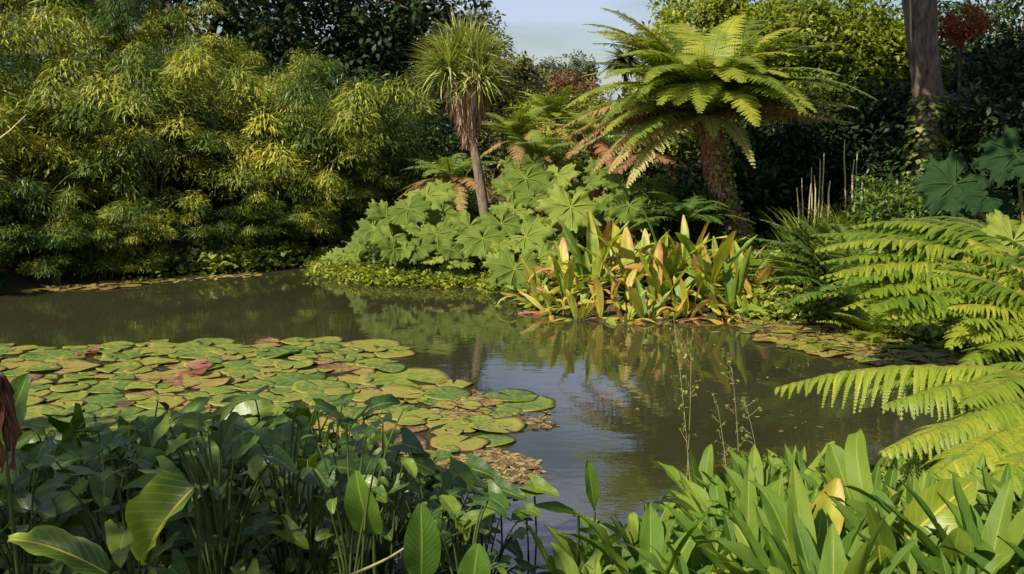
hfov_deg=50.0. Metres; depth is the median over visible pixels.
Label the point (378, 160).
bamboo clump
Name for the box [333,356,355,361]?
lily pad
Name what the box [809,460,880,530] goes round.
lance leaved plant
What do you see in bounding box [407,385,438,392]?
lily pad
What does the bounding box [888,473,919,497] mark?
lance leaved plant
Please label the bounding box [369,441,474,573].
broad leaved plant
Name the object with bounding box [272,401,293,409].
lily pad
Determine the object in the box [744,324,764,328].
lily pad
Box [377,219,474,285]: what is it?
gunnera
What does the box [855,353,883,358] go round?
lily pad
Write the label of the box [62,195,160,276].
bamboo clump
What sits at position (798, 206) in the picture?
cane
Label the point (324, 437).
broad leaved plant
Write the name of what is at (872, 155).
thicket shrub
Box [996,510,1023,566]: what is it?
lance leaved plant
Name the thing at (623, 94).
thicket shrub
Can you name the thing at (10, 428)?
withered leaf
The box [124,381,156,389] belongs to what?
lily pad
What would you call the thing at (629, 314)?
skunk cabbage
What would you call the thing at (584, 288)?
skunk cabbage
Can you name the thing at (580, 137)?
valley shrub
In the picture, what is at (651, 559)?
lance leaved plant
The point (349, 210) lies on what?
bamboo clump
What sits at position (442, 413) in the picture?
lily pad
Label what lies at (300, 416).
broad leaved plant
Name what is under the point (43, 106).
bamboo clump
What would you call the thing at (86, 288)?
lily pad
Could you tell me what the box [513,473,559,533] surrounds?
water arum
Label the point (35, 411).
lily pad
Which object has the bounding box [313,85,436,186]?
bamboo clump
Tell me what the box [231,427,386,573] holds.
broad leaved plant
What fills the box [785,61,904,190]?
thicket shrub
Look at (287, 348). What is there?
lily pad
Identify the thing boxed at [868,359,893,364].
lily pad
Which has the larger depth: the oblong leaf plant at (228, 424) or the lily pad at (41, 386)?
the lily pad at (41, 386)
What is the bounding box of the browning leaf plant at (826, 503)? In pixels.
[811,477,844,535]
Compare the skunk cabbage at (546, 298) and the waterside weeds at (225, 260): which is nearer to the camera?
the skunk cabbage at (546, 298)
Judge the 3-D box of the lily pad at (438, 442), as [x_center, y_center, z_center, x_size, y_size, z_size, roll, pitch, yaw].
[-0.363,1.050,7.416,0.406,0.025,0.373,6,11,31]
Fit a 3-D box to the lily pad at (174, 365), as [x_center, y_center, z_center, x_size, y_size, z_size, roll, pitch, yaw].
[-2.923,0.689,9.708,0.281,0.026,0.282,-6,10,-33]
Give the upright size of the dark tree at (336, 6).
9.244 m
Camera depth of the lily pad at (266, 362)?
9.81 m
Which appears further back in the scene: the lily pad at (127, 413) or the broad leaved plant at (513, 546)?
the lily pad at (127, 413)
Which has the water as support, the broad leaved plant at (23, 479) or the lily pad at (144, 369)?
the lily pad at (144, 369)
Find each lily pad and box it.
[0,343,14,347]
[0,347,16,351]
[0,360,44,370]
[2,357,24,362]
[3,351,23,353]
[4,369,31,375]
[7,373,43,380]
[11,345,38,350]
[19,349,74,360]
[20,288,44,292]
[21,416,50,429]
[24,404,72,419]
[25,362,61,371]
[27,395,45,405]
[28,389,52,396]
[29,346,57,352]
[29,383,54,389]
[30,378,54,385]
[35,374,58,378]
[36,390,88,402]
[38,286,60,290]
[39,427,91,441]
[45,359,59,362]
[47,400,83,409]
[47,412,95,427]
[50,359,101,373]
[50,383,90,391]
[52,285,70,288]
[58,377,79,382]
[59,353,86,359]
[62,345,88,349]
[64,371,97,379]
[65,403,101,411]
[67,285,83,288]
[70,348,89,352]
[71,393,133,407]
[75,283,96,287]
[75,351,98,354]
[78,368,99,373]
[78,380,98,384]
[80,287,97,289]
[80,379,137,392]
[85,417,117,426]
[87,344,103,347]
[87,420,132,432]
[88,345,100,350]
[92,408,120,416]
[94,374,116,377]
[96,286,117,289]
[96,348,122,352]
[96,361,142,372]
[100,341,135,348]
[100,357,116,360]
[101,406,167,421]
[102,280,117,283]
[102,349,154,359]
[107,280,132,284]
[109,374,135,378]
[114,401,135,406]
[117,357,140,360]
[123,367,152,373]
[124,284,141,286]
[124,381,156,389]
[125,367,192,380]
[125,390,157,397]
[128,394,148,399]
[130,356,162,365]
[132,280,150,283]
[132,395,186,409]
[133,347,150,350]
[135,342,151,346]
[140,347,178,355]
[142,365,158,367]
[142,379,160,383]
[145,276,166,280]
[148,341,201,348]
[150,339,168,341]
[153,382,172,387]
[154,358,180,364]
[154,385,185,392]
[155,393,174,396]
[162,378,182,382]
[164,360,189,368]
[168,346,225,358]
[173,374,231,388]
[174,391,210,399]
[176,366,207,375]
[182,398,212,405]
[184,357,212,368]
[191,338,235,345]
[192,361,223,369]
[193,371,221,377]
[196,356,222,363]
[200,385,239,394]
[205,354,218,356]
[206,407,234,413]
[208,392,246,405]
[210,343,257,353]
[213,360,268,373]
[216,351,237,354]
[219,354,243,359]
[225,377,248,383]
[226,369,260,378]
[233,379,274,390]
[237,353,257,357]
[242,357,266,361]
[245,388,268,392]
[251,341,281,348]
[253,359,276,366]
[253,371,275,377]
[254,337,280,342]
[254,347,300,358]
[258,391,274,397]
[259,371,326,387]
[260,367,282,372]
[264,392,304,401]
[270,385,294,393]
[271,409,289,413]
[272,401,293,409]
[273,358,313,368]
[279,345,305,351]
[280,337,312,344]
[280,367,297,372]
[288,353,320,360]
[291,379,347,392]
[292,341,314,346]
[292,349,315,354]
[298,369,317,373]
[301,343,341,351]
[302,390,342,402]
[307,336,342,342]
[309,400,333,405]
[313,368,332,372]
[314,358,335,363]
[314,415,335,428]
[317,362,363,372]
[318,353,343,358]
[323,421,359,431]
[324,376,338,379]
[324,387,353,394]
[324,406,373,420]
[332,342,352,346]
[333,347,363,353]
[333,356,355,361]
[336,402,356,406]
[337,374,372,383]
[343,338,400,350]
[343,419,403,433]
[346,353,375,358]
[346,359,360,364]
[348,383,358,389]
[350,402,366,409]
[352,367,375,374]
[352,387,391,401]
[355,358,399,368]
[358,385,377,389]
[359,367,451,389]
[360,415,381,421]
[365,347,386,351]
[366,408,389,413]
[373,363,405,372]
[374,349,415,357]
[378,404,429,419]
[378,434,428,454]
[380,384,425,398]
[392,400,405,407]
[393,346,411,349]
[398,416,426,425]
[399,424,427,431]
[403,449,438,458]
[404,396,427,402]
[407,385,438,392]
[419,414,442,419]
[420,386,470,399]
[422,398,440,404]
[425,418,471,428]
[427,408,474,419]
[430,434,489,451]
[431,400,457,408]
[431,427,462,435]
[434,379,473,387]
[437,445,460,452]
[453,424,478,431]
[458,400,482,408]
[460,414,494,423]
[463,396,483,400]
[469,416,525,432]
[470,407,493,414]
[473,434,515,446]
[479,398,503,405]
[485,388,538,401]
[485,411,512,418]
[493,394,555,411]
[495,406,521,413]
[742,328,757,330]
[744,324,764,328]
[752,335,778,342]
[754,334,772,339]
[771,332,793,336]
[772,323,803,329]
[772,329,795,333]
[776,335,795,339]
[776,338,807,345]
[776,344,797,347]
[793,326,821,332]
[797,335,817,340]
[797,343,827,351]
[799,338,816,342]
[799,341,823,346]
[806,349,827,354]
[813,342,834,347]
[816,348,849,356]
[818,335,835,339]
[826,337,845,340]
[826,339,846,344]
[828,324,843,328]
[829,346,847,349]
[830,328,851,333]
[835,342,866,348]
[839,333,860,337]
[843,337,864,342]
[844,355,864,359]
[846,347,861,350]
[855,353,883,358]
[857,359,873,362]
[859,346,884,352]
[868,350,889,355]
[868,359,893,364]
[869,336,899,342]
[876,342,891,347]
[881,357,894,361]
[883,360,918,366]
[887,349,904,352]
[889,344,903,347]
[901,343,925,347]
[902,351,922,355]
[906,355,928,360]
[913,346,935,351]
[921,360,947,365]
[922,351,947,357]
[928,355,960,363]
[936,348,949,351]
[951,352,975,357]
[954,360,977,364]
[992,358,1013,362]
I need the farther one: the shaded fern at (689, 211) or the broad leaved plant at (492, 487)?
the shaded fern at (689, 211)
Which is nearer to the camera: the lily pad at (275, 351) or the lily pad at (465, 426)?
the lily pad at (465, 426)
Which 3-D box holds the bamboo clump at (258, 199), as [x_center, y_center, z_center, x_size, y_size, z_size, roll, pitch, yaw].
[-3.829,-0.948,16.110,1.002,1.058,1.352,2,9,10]
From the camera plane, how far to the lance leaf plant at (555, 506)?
4.81 m
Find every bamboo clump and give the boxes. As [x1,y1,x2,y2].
[0,0,40,16]
[0,0,92,100]
[0,0,110,67]
[0,13,50,56]
[0,37,61,86]
[0,46,119,203]
[0,50,115,188]
[0,70,178,210]
[0,84,42,130]
[0,91,157,234]
[0,119,56,198]
[0,153,112,266]
[0,221,37,287]
[4,0,150,66]
[15,204,122,284]
[25,72,218,210]
[27,38,172,91]
[33,39,227,175]
[34,39,267,204]
[38,0,136,25]
[46,0,163,65]
[50,210,168,279]
[62,1,167,73]
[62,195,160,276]
[77,25,239,149]
[89,200,199,275]
[94,185,218,266]
[117,0,227,68]
[128,0,193,39]
[129,43,317,194]
[134,77,312,210]
[153,30,291,113]
[162,31,266,77]
[176,206,274,267]
[178,102,341,231]
[190,69,405,210]
[206,71,307,174]
[214,187,286,248]
[217,26,272,56]
[224,106,358,182]
[227,49,281,90]
[229,136,381,245]
[239,65,387,171]
[247,47,344,96]
[251,209,305,261]
[254,73,394,129]
[257,209,331,257]
[271,55,290,61]
[281,66,437,205]
[284,191,345,244]
[285,50,348,94]
[300,187,376,234]
[302,151,399,230]
[310,108,410,199]
[311,85,457,202]
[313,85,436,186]
[366,117,426,188]
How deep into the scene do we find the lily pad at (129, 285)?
14.19 m
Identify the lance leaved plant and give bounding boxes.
[517,518,627,573]
[524,522,645,573]
[551,542,601,573]
[561,502,730,573]
[573,512,684,550]
[575,539,638,573]
[580,517,672,562]
[597,501,684,532]
[626,543,736,573]
[634,492,720,545]
[640,468,736,527]
[648,518,736,573]
[653,444,734,511]
[662,459,813,573]
[665,466,757,519]
[670,507,731,565]
[692,444,790,498]
[692,463,783,531]
[695,462,902,573]
[707,447,824,510]
[709,490,821,559]
[714,450,746,471]
[716,462,786,493]
[718,499,820,573]
[739,441,834,489]
[757,469,808,501]
[760,511,916,573]
[766,445,824,481]
[773,455,822,499]
[792,445,796,460]
[793,530,917,573]
[807,468,884,483]
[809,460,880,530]
[809,502,902,549]
[810,466,905,532]
[810,486,817,502]
[816,450,824,471]
[824,491,948,573]
[829,467,995,553]
[854,472,919,551]
[875,474,1023,573]
[881,456,905,498]
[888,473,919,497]
[897,531,1014,573]
[903,469,926,499]
[928,453,1019,502]
[935,545,1008,573]
[948,470,988,513]
[969,472,1023,511]
[970,462,1019,516]
[973,494,1019,566]
[976,467,1023,506]
[978,503,1016,516]
[982,463,1023,511]
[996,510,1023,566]
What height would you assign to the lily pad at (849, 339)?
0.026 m
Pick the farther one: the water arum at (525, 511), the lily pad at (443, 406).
the lily pad at (443, 406)
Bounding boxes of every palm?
[401,0,521,215]
[595,40,643,132]
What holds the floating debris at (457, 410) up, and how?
on the water
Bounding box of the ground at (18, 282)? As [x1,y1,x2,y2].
[0,56,1023,573]
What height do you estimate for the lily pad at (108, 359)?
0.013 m
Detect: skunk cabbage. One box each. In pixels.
[497,268,581,305]
[507,259,551,298]
[517,285,578,319]
[525,237,578,294]
[527,212,644,298]
[528,256,603,316]
[533,254,606,294]
[544,240,633,305]
[552,289,604,321]
[560,270,627,324]
[576,220,621,274]
[577,211,654,273]
[578,227,669,306]
[589,256,655,309]
[602,289,656,325]
[606,228,681,274]
[611,208,726,294]
[613,278,673,323]
[620,240,704,317]
[641,255,719,309]
[644,221,721,277]
[647,288,700,323]
[656,276,723,325]
[668,215,717,274]
[672,254,734,314]
[675,231,759,299]
[687,275,742,323]
[691,231,756,270]
[691,246,774,321]
[717,295,774,321]
[719,240,768,276]
[719,240,780,292]
[722,279,777,302]
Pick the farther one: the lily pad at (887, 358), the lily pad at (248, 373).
the lily pad at (887, 358)
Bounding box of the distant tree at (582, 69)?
[536,49,601,99]
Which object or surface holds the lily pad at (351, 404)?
on the water
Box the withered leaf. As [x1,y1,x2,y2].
[0,372,22,474]
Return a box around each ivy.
[711,134,759,249]
[901,93,953,191]
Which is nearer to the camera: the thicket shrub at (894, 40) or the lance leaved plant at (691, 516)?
the lance leaved plant at (691, 516)
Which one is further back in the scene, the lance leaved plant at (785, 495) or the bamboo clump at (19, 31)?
the bamboo clump at (19, 31)
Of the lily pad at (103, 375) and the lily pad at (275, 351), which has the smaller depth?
the lily pad at (103, 375)
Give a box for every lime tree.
[622,0,776,175]
[648,0,814,169]
[712,0,883,160]
[763,0,910,88]
[817,0,969,146]
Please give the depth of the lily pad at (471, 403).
8.36 m
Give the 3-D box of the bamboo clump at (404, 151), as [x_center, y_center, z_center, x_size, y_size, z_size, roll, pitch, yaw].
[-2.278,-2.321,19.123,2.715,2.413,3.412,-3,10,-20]
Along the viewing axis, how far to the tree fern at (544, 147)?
18.72 m
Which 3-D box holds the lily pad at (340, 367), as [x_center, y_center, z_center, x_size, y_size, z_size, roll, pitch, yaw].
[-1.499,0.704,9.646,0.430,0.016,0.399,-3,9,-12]
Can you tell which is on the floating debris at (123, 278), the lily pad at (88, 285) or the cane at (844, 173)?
the lily pad at (88, 285)
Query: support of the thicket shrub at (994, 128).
on the ground at (18, 282)
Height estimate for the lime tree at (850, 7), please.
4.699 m
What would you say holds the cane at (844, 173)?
on the ground at (18, 282)
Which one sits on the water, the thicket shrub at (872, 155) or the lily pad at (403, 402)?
the lily pad at (403, 402)
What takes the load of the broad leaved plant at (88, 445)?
on the ground at (18, 282)
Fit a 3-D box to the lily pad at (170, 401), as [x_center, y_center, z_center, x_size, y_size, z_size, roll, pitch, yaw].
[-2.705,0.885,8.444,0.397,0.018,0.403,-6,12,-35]
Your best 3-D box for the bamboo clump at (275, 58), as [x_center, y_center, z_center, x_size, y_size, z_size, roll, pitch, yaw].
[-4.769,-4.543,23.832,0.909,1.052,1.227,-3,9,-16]
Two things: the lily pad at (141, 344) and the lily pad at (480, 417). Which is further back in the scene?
the lily pad at (141, 344)
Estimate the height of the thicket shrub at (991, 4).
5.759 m
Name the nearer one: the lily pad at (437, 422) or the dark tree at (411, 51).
the lily pad at (437, 422)
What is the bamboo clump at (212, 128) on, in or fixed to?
on the ground at (18, 282)
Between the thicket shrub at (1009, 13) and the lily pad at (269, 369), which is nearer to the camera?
the lily pad at (269, 369)
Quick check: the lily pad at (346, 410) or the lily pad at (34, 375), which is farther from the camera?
the lily pad at (34, 375)
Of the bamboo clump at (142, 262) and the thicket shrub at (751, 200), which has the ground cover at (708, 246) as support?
the thicket shrub at (751, 200)
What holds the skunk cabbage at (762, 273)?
on the ground at (18, 282)
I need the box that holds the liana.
[909,0,911,41]
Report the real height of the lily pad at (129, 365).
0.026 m
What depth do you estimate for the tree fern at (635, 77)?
23.41 m
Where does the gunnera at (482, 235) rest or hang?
on the ground at (18, 282)
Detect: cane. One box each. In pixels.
[796,187,799,226]
[801,178,803,226]
[807,185,810,222]
[811,167,812,221]
[814,175,815,215]
[818,159,820,215]
[820,153,824,223]
[827,181,830,221]
[843,139,846,208]
[851,159,854,205]
[854,151,857,202]
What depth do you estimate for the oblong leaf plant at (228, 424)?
4.56 m
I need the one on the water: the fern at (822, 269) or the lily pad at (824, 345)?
the lily pad at (824, 345)
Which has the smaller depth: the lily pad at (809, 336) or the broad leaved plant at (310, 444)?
the broad leaved plant at (310, 444)
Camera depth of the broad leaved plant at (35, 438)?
5.92 m
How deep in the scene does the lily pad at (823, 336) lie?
10.89 m
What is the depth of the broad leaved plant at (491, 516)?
5.51 m
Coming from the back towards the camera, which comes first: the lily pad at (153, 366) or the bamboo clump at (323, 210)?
the bamboo clump at (323, 210)
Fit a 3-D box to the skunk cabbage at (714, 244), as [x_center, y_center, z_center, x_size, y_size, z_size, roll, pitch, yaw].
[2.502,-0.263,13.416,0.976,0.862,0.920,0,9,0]
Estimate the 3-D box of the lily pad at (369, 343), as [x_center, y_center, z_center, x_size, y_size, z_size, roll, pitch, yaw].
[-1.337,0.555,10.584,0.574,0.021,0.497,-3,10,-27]
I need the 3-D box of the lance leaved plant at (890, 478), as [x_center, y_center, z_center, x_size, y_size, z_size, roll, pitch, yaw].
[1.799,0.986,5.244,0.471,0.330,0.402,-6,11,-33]
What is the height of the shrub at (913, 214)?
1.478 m
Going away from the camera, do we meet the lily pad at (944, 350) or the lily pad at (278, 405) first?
the lily pad at (278, 405)
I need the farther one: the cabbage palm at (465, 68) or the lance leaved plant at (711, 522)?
the cabbage palm at (465, 68)
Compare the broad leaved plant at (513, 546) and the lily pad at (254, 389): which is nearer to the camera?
the broad leaved plant at (513, 546)
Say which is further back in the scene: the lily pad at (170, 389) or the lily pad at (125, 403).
the lily pad at (170, 389)
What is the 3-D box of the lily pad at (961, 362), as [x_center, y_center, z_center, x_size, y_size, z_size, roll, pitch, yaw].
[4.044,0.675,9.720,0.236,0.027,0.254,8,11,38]
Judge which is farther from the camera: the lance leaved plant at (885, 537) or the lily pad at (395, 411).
the lily pad at (395, 411)
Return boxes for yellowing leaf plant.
[7,525,111,573]
[125,472,202,573]
[898,477,977,546]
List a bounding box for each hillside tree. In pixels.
[384,0,498,171]
[445,0,519,198]
[484,50,557,135]
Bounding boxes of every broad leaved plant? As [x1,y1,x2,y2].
[0,430,36,527]
[0,432,77,563]
[0,433,110,544]
[0,442,115,573]
[0,459,81,573]
[0,483,4,558]
[7,432,97,452]
[10,402,112,485]
[14,415,185,553]
[25,423,201,573]
[28,428,55,442]
[36,430,235,573]
[43,429,58,443]
[44,416,156,523]
[79,440,188,521]
[81,399,183,535]
[112,425,245,562]
[117,415,168,493]
[129,434,197,494]
[130,397,245,518]
[141,394,266,519]
[151,403,308,573]
[166,423,288,573]
[168,399,273,509]
[171,422,253,519]
[172,444,279,572]
[204,456,304,514]
[205,418,326,569]
[222,398,345,573]
[224,385,306,543]
[226,401,353,573]
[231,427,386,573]
[236,426,302,539]
[253,402,372,516]
[254,389,400,554]
[260,411,317,499]
[267,406,368,458]
[289,399,401,520]
[297,421,396,568]
[299,412,451,573]
[300,426,337,467]
[301,406,417,573]
[302,431,389,506]
[322,403,441,573]
[327,423,430,555]
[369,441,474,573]
[369,451,454,548]
[379,458,488,573]
[381,450,488,573]
[384,479,509,573]
[394,465,491,568]
[406,478,473,533]
[411,494,495,556]
[420,465,502,558]
[421,492,510,573]
[444,488,534,573]
[452,502,536,569]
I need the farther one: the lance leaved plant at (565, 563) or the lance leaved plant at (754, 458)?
the lance leaved plant at (754, 458)
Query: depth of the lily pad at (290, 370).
9.49 m
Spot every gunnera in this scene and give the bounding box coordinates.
[320,246,363,267]
[347,178,459,256]
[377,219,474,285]
[448,208,578,262]
[482,244,557,293]
[488,151,577,222]
[519,163,608,247]
[583,157,682,242]
[912,124,1023,221]
[971,209,1023,252]
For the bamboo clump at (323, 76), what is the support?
on the ground at (18, 282)
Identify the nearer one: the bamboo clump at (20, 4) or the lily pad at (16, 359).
the lily pad at (16, 359)
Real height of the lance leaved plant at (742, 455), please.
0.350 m
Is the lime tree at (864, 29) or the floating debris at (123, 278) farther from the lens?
the lime tree at (864, 29)
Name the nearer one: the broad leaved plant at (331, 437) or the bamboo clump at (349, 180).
the broad leaved plant at (331, 437)
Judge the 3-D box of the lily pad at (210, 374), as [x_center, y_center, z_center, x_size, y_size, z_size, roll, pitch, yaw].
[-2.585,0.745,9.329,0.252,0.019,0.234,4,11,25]
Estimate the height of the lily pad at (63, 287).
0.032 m
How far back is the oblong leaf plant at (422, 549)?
3.45 m
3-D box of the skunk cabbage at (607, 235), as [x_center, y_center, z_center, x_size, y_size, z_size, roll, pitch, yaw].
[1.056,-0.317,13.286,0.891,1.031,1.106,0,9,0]
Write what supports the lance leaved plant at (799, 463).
on the ground at (18, 282)
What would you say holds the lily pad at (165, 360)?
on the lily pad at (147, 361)
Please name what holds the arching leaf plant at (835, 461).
on the ground at (18, 282)
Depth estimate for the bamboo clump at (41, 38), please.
16.43 m
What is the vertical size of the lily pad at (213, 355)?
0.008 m
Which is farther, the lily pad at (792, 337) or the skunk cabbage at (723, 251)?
the skunk cabbage at (723, 251)
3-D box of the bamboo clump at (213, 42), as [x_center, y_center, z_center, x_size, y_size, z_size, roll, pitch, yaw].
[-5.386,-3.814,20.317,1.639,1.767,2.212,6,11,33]
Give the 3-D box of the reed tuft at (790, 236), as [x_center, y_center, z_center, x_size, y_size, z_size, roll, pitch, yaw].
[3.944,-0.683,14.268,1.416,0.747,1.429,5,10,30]
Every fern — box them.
[394,153,501,211]
[466,105,569,202]
[488,129,588,216]
[500,84,603,161]
[547,110,639,201]
[560,8,876,245]
[602,123,698,192]
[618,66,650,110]
[629,192,756,228]
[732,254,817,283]
[748,214,883,305]
[767,229,858,265]
[774,361,1023,500]
[792,252,894,292]
[814,213,1020,349]
[815,302,925,341]
[926,235,1023,365]
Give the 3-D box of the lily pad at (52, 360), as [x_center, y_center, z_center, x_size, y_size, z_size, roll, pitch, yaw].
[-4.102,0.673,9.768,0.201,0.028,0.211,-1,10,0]
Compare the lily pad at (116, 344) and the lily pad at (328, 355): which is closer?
the lily pad at (328, 355)
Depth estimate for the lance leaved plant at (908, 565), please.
3.63 m
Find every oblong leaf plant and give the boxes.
[136,428,172,567]
[172,426,197,548]
[212,412,237,510]
[344,470,382,573]
[403,504,440,573]
[458,543,490,573]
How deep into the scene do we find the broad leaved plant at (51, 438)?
5.71 m
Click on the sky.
(554, 28)
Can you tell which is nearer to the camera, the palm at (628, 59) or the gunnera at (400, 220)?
the gunnera at (400, 220)
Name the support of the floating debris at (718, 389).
on the water
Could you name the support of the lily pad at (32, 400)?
on the water
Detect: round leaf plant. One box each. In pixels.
[868,545,895,573]
[936,527,973,566]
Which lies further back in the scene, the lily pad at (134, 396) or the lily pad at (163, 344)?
the lily pad at (163, 344)
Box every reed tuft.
[755,205,865,255]
[800,198,871,250]
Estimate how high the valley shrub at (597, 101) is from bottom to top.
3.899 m
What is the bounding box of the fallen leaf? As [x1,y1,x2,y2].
[739,304,782,315]
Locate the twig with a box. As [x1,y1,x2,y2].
[0,114,26,138]
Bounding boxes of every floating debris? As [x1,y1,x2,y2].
[40,268,263,288]
[387,409,559,468]
[430,389,492,420]
[437,447,548,482]
[567,330,873,431]
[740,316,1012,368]
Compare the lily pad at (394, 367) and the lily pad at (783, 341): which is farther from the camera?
the lily pad at (783, 341)
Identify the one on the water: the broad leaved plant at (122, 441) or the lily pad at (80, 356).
the lily pad at (80, 356)
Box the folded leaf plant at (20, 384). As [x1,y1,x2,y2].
[0,374,30,573]
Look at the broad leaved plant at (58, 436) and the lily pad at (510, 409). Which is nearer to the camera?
the broad leaved plant at (58, 436)
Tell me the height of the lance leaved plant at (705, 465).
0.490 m
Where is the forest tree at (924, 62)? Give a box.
[902,0,944,196]
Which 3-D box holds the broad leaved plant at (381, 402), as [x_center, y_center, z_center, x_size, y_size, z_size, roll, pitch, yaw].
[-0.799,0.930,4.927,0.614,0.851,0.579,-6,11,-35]
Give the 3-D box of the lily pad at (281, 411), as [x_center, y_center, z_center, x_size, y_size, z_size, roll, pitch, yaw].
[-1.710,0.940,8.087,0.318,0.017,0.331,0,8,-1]
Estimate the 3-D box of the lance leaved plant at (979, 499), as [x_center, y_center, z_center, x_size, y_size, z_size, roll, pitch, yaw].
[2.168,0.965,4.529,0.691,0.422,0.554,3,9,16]
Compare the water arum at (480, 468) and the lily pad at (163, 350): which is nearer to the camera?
the water arum at (480, 468)
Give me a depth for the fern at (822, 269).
11.29 m
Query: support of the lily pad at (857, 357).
on the water
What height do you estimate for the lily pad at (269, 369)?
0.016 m
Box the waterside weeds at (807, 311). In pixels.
[741,271,1023,362]
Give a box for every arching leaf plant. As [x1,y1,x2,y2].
[825,443,866,530]
[844,429,872,520]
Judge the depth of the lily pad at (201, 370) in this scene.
9.36 m
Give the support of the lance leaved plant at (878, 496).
on the ground at (18, 282)
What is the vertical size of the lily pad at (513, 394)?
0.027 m
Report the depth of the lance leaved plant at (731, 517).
4.60 m
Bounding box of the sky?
[0,0,1023,121]
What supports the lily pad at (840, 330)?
on the water
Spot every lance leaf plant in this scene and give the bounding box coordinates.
[534,501,579,568]
[585,459,599,521]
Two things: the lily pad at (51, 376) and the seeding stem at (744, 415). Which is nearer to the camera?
the seeding stem at (744, 415)
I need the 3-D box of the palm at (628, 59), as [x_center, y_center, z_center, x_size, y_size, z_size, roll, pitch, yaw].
[2.442,-3.904,23.675,1.431,2.997,1.476,0,9,0]
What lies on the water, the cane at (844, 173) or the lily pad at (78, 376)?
the lily pad at (78, 376)
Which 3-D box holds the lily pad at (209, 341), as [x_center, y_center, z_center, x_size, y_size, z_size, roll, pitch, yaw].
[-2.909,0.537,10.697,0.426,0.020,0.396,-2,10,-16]
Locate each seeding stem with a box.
[669,313,696,479]
[678,328,699,471]
[710,393,736,474]
[721,360,744,454]
[741,398,765,460]
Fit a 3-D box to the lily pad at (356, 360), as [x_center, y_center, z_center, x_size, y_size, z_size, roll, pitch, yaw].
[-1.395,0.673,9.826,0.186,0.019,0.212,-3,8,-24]
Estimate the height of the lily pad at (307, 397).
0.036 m
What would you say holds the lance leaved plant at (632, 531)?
on the ground at (18, 282)
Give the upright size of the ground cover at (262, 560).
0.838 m
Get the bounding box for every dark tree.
[8,0,312,74]
[142,0,356,74]
[175,0,413,160]
[235,0,478,172]
[308,0,500,175]
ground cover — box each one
[0,351,1021,573]
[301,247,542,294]
[304,183,1017,335]
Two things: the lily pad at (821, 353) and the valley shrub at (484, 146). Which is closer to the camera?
the lily pad at (821, 353)
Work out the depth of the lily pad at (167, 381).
9.10 m
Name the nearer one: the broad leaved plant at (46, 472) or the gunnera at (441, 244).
the broad leaved plant at (46, 472)
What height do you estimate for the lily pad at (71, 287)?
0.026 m
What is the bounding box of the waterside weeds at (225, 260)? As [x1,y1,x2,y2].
[127,238,311,281]
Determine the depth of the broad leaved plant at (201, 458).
4.19 m
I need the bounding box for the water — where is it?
[0,264,1019,573]
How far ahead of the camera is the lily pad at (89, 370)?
9.47 m
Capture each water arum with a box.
[463,453,501,494]
[474,476,525,539]
[511,503,539,562]
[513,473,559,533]
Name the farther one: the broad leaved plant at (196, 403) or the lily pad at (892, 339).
the lily pad at (892, 339)
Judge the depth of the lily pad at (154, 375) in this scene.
9.35 m
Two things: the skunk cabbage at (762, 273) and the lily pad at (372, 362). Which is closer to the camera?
the lily pad at (372, 362)
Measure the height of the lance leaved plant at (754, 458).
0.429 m
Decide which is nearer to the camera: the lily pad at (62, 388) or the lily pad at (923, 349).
the lily pad at (62, 388)
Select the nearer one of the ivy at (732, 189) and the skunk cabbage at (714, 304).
the skunk cabbage at (714, 304)
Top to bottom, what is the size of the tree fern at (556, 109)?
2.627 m
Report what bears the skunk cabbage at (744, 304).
on the ground at (18, 282)
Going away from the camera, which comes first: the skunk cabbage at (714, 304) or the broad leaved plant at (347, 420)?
the broad leaved plant at (347, 420)
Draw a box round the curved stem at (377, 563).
[349,548,402,573]
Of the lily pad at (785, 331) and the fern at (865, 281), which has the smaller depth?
the lily pad at (785, 331)
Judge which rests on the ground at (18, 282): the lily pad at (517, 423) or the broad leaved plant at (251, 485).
the broad leaved plant at (251, 485)
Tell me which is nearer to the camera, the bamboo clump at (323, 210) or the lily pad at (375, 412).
the lily pad at (375, 412)
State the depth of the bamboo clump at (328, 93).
19.39 m
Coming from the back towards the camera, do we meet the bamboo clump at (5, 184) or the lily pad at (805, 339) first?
the bamboo clump at (5, 184)
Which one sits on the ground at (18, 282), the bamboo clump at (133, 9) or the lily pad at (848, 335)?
the bamboo clump at (133, 9)
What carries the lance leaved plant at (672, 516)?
on the ground at (18, 282)
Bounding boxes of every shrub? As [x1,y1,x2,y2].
[370,111,484,193]
[373,152,477,216]
[397,112,446,175]
[459,109,530,200]
[490,85,561,174]
[521,121,609,199]
[530,67,569,153]
[539,68,615,138]
[545,88,621,169]
[561,80,622,153]
[562,119,641,193]
[599,141,747,231]
[610,28,698,126]
[613,87,689,175]
[629,166,743,242]
[682,121,843,236]
[684,66,864,221]
[723,89,880,232]
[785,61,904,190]
[819,24,985,147]
[824,63,993,193]
[832,162,920,252]
[841,172,948,252]
[877,0,1023,93]
[881,0,1006,58]
[881,77,1023,213]
[898,171,1021,246]
[937,0,1002,180]
[938,0,1023,58]
[939,0,1023,93]
[940,34,1023,119]
[945,73,1023,224]
[956,18,1023,124]
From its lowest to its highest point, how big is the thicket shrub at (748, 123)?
3.084 m
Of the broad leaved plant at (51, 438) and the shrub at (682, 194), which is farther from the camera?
the shrub at (682, 194)
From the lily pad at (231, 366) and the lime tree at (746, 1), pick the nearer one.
the lily pad at (231, 366)
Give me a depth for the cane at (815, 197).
14.48 m
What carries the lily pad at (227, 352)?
on the water

